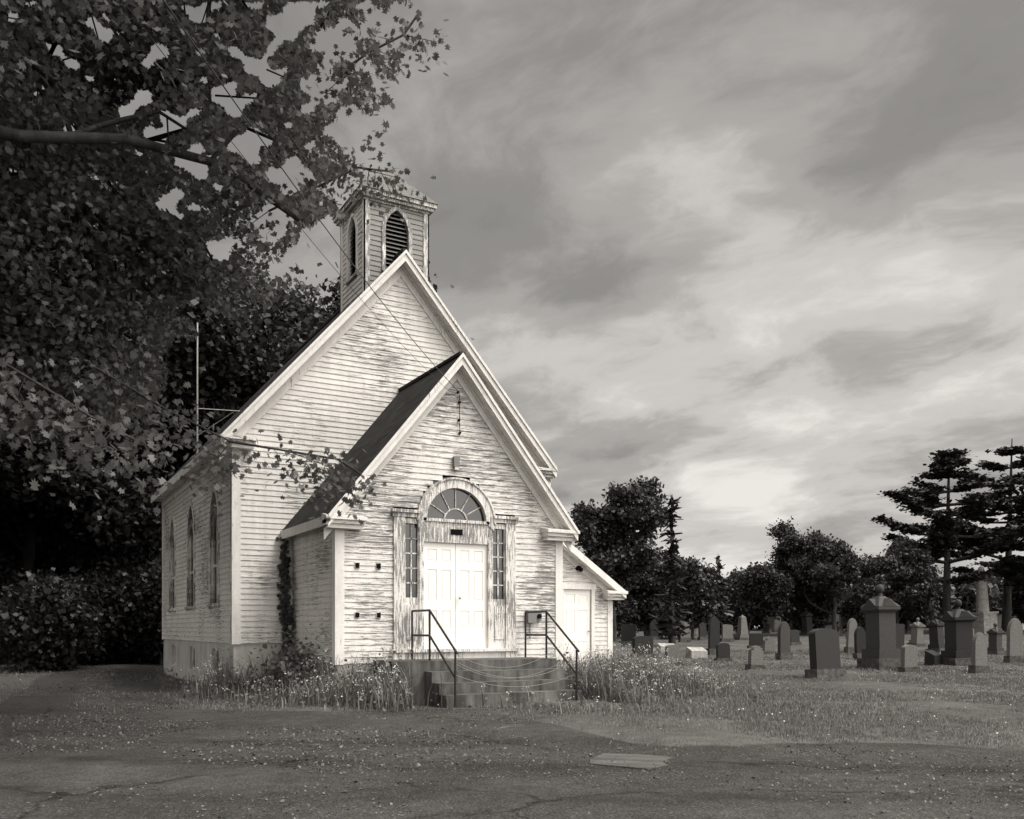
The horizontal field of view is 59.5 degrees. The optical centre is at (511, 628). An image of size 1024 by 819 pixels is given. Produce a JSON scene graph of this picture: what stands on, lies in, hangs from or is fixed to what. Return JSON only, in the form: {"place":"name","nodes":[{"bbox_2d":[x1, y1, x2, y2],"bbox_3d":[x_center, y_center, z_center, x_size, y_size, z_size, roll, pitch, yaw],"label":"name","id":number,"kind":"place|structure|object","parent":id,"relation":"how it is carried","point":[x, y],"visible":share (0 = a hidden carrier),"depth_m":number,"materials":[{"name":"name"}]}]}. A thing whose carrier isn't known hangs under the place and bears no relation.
{"place":"outdoors","nodes":[
{"label":"outdoors","id":0,"kind":"place"},
{"bbox_2d":[0,0,412,446],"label":"maple","id":1,"kind":"object","parent":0,"point":[81,306],"depth_m":10.60,"materials":[{"name":"plant"}]},
{"bbox_2d":[0,328,200,514],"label":"maple spray","id":2,"kind":"object","parent":1,"relation":"attached to","point":[87,440],"depth_m":8.89,"materials":[{"name":"plant"}]},
{"bbox_2d":[29,348,392,524],"bbox_3d":[-3.504,-2.228,10.948,4.268,1.807,1.711,0,0,-29],"label":"maple spray","id":3,"kind":"object","parent":1,"relation":"attached to","point":[234,466],"depth_m":10.85,"materials":[{"name":"plant"}]},
{"bbox_2d":[222,147,435,252],"bbox_3d":[-2.605,-6.101,12.878,3.016,1.792,1.595,0,0,-29],"label":"maple spray","id":4,"kind":"object","parent":1,"relation":"attached to","point":[394,182],"depth_m":12.91,"materials":[{"name":"grey plant"}]},
{"bbox_2d":[304,1,449,122],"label":"maple spray","id":5,"kind":"object","parent":1,"relation":"attached to","point":[419,46],"depth_m":11.11,"materials":[{"name":"plant"}]},
{"bbox_2d":[0,628,1023,818],"bbox_3d":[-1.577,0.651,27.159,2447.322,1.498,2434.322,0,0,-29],"label":"ground","id":6,"kind":"structure","parent":0,"point":[33,778],"depth_m":9.06,"materials":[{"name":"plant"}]},
{"bbox_2d":[0,323,109,517],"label":"tree","id":7,"kind":"object","parent":6,"relation":"on","point":[16,465],"visible":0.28,"depth_m":28.18,"materials":[{"name":"plant"}]},
{"bbox_2d":[0,546,163,671],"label":"understory","id":8,"kind":"object","parent":6,"relation":"on","point":[50,621],"visible":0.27,"depth_m":28.67,"materials":[{"name":"black plant"}]},
{"bbox_2d":[9,169,159,392],"bbox_3d":[-19.988,-7.793,31.314,15.181,18.155,11.410,0,0,-4],"label":"tree","id":9,"kind":"object","parent":6,"relation":"on","point":[104,188],"depth_m":30.89,"materials":[{"name":"black plant"}]},
{"bbox_2d":[12,507,161,655],"bbox_3d":[-18.514,-2.271,37.627,25.449,7.981,13.168,0,0,-29],"label":"understory","id":10,"kind":"object","parent":6,"relation":"on","point":[58,559],"visible":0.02,"depth_m":33.97,"materials":[{"name":"black plant"}]},
{"bbox_2d":[0,337,190,661],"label":"tree","id":11,"kind":"object","parent":6,"relation":"on","point":[8,515],"depth_m":31.08,"materials":[{"name":"black plant"}]},
{"bbox_2d":[10,170,251,550],"bbox_3d":[-17.893,-8.556,37.089,16.006,19.422,15.019,0,0,-29],"label":"tree","id":12,"kind":"object","parent":6,"relation":"on","point":[142,285],"depth_m":33.82,"materials":[{"name":"plant"}]},
{"bbox_2d":[37,246,330,564],"bbox_3d":[-12.339,-7.417,35.621,12.499,17.249,13.236,0,0,-29],"label":"tree","id":13,"kind":"object","parent":6,"relation":"on","point":[226,347],"depth_m":31.72,"materials":[{"name":"plant"}]},
{"bbox_2d":[0,658,545,797],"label":"fallen leaves","id":14,"kind":"object","parent":6,"relation":"on","point":[286,739],"visible":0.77,"depth_m":10.96,"materials":[{"name":"grey plant"}]},
{"bbox_2d":[253,624,317,679],"bbox_3d":[-4.349,0.447,17.579,1.361,1.082,2.374,0,0,-29],"label":"shrub","id":15,"kind":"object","parent":6,"relation":"on","point":[282,662],"depth_m":17.44,"materials":[{"name":"plant"}]},
{"bbox_2d":[247,261,473,380],"bbox_3d":[-6.059,-6.715,35.758,10.430,15.821,12.138,0,0,-29],"label":"tree","id":16,"kind":"object","parent":6,"relation":"on","point":[296,340],"visible":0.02,"depth_m":31.83,"materials":[{"name":"black plant"}]},
{"bbox_2d":[151,166,627,687],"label":"church","id":17,"kind":"structure","parent":6,"relation":"on","point":[471,539],"depth_m":18.56,"materials":[{"name":"paint"}]},
{"bbox_2d":[196,323,239,453],"bbox_3d":[-7.344,-5.750,23.377,1.693,4.200,1.097,0,0,-29],"label":"utility pole","id":18,"kind":"object","parent":17,"relation":"attached to","point":[197,451],"visible":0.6,"depth_m":23.00,"materials":[{"name":"silver metal"}]},
{"bbox_2d":[276,536,295,651],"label":"vine wall","id":19,"kind":"structure","parent":17,"relation":"attached to","point":[286,619],"depth_m":18.66,"materials":[{"name":"black plant"}]},
{"bbox_2d":[122,0,462,402],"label":"service wire","id":20,"kind":"object","parent":17,"relation":"attached to","point":[284,172],"visible":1,"depth_m":8.88,"materials":[{"name":"black metal"}]},
{"bbox_2d":[159,641,771,712],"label":"wildflowers","id":21,"kind":"object","parent":6,"relation":"on","point":[486,698],"depth_m":16.71,"materials":[{"name":"plant"}]},
{"bbox_2d":[372,609,581,707],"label":"front steps","id":22,"kind":"structure","parent":6,"relation":"on","point":[470,677],"depth_m":16.40,"materials":[{"name":"concrete"}]},
{"bbox_2d":[160,644,800,717],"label":"weeds","id":23,"kind":"object","parent":6,"relation":"on","point":[395,697],"visible":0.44,"depth_m":16.64,"materials":[{"name":"grey plant"}]},
{"bbox_2d":[0,704,1023,818],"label":"gravel stones","id":24,"kind":"object","parent":6,"relation":"on","point":[657,752],"visible":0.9,"depth_m":9.06,"materials":[{"name":"grey gravel"}]},
{"bbox_2d":[0,673,1023,715],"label":"lawn tufts","id":25,"kind":"object","parent":6,"relation":"on","point":[783,704],"visible":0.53,"depth_m":17.02,"materials":[{"name":"grey plant"}]},
{"bbox_2d":[0,709,1023,751],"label":"lawn tufts","id":26,"kind":"object","parent":6,"relation":"on","point":[779,718],"visible":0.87,"depth_m":12.42,"materials":[{"name":"grey plant"}]},
{"bbox_2d":[0,649,1023,674],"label":"lawn tufts","id":27,"kind":"object","parent":6,"relation":"on","point":[929,669],"visible":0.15,"depth_m":29.77,"materials":[{"name":"grey plant"}]},
{"bbox_2d":[7,658,1023,734],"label":"lawn flowers","id":28,"kind":"object","parent":6,"relation":"on","point":[822,679],"visible":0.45,"depth_m":18.52,"materials":[{"name":"grey plant"}]},
{"bbox_2d":[499,724,674,769],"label":"walk slabs","id":29,"kind":"structure","parent":6,"relation":"on","point":[643,761],"depth_m":9.11,"materials":[{"name":"concrete"}]},
{"bbox_2d":[567,475,676,642],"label":"tree","id":30,"kind":"object","parent":6,"relation":"on","point":[619,557],"depth_m":50.06,"materials":[{"name":"plant"}]},
{"bbox_2d":[253,665,1004,727],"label":"seed stalks","id":31,"kind":"object","parent":6,"relation":"on","point":[819,690],"visible":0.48,"depth_m":19.73,"materials":[{"name":"grey plant"}]},
{"bbox_2d":[615,546,669,637],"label":"tree","id":32,"kind":"object","parent":6,"relation":"on","point":[647,584],"depth_m":59.67,"materials":[{"name":"plant"}]},
{"bbox_2d":[648,495,694,644],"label":"spruce","id":33,"kind":"object","parent":6,"relation":"on","point":[667,601],"depth_m":46.88,"materials":[{"name":"plant"}]},
{"bbox_2d":[648,555,722,638],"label":"tree","id":34,"kind":"object","parent":6,"relation":"on","point":[698,583],"depth_m":57.24,"materials":[{"name":"plant"}]},
{"bbox_2d":[701,555,735,634],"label":"spruce","id":35,"kind":"object","parent":6,"relation":"on","point":[724,613],"depth_m":59.90,"materials":[{"name":"plant"}]},
{"bbox_2d":[716,561,795,633],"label":"tree","id":36,"kind":"object","parent":6,"relation":"on","point":[770,590],"depth_m":64.57,"materials":[{"name":"plant"}]},
{"bbox_2d":[775,558,844,629],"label":"tree","id":37,"kind":"object","parent":6,"relation":"on","point":[810,593],"depth_m":68.24,"materials":[{"name":"plant"}]},
{"bbox_2d":[613,566,1023,678],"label":"headstones","id":38,"kind":"object","parent":6,"relation":"on","point":[878,644],"visible":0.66,"depth_m":32.03,"materials":[{"name":"stone"}]},
{"bbox_2d":[619,566,1023,630],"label":"tree line","id":39,"kind":"object","parent":6,"relation":"on","point":[965,594],"visible":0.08,"depth_m":92.29,"materials":[{"name":"black plant"}]},
{"bbox_2d":[760,516,912,631],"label":"tree","id":40,"kind":"object","parent":6,"relation":"on","point":[827,564],"depth_m":65.42,"materials":[{"name":"black plant"}]},
{"bbox_2d":[838,533,944,631],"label":"tree","id":41,"kind":"object","parent":6,"relation":"on","point":[919,591],"depth_m":69.91,"materials":[{"name":"black plant"}]},
{"bbox_2d":[868,448,1023,615],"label":"pine","id":42,"kind":"object","parent":6,"relation":"on","point":[977,502],"depth_m":72.45,"materials":[{"name":"plant"}]},
{"bbox_2d":[917,438,1023,631],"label":"pine","id":43,"kind":"object","parent":6,"relation":"on","point":[970,529],"depth_m":78.72,"materials":[{"name":"plant"}]},
{"bbox_2d":[973,468,1023,589],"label":"pine","id":44,"kind":"object","parent":6,"relation":"on","point":[1015,579],"depth_m":72.81,"materials":[{"name":"plant"}]},
{"bbox_2d":[989,608,1023,629],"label":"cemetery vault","id":45,"kind":"object","parent":6,"relation":"on","point":[999,617],"visible":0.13,"depth_m":84.82,"materials":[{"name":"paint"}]},
{"bbox_2d":[7,0,1023,627],"label":"sky","id":46,"kind":"structure","parent":0,"point":[762,261],"materials":[{"name":"grey"}]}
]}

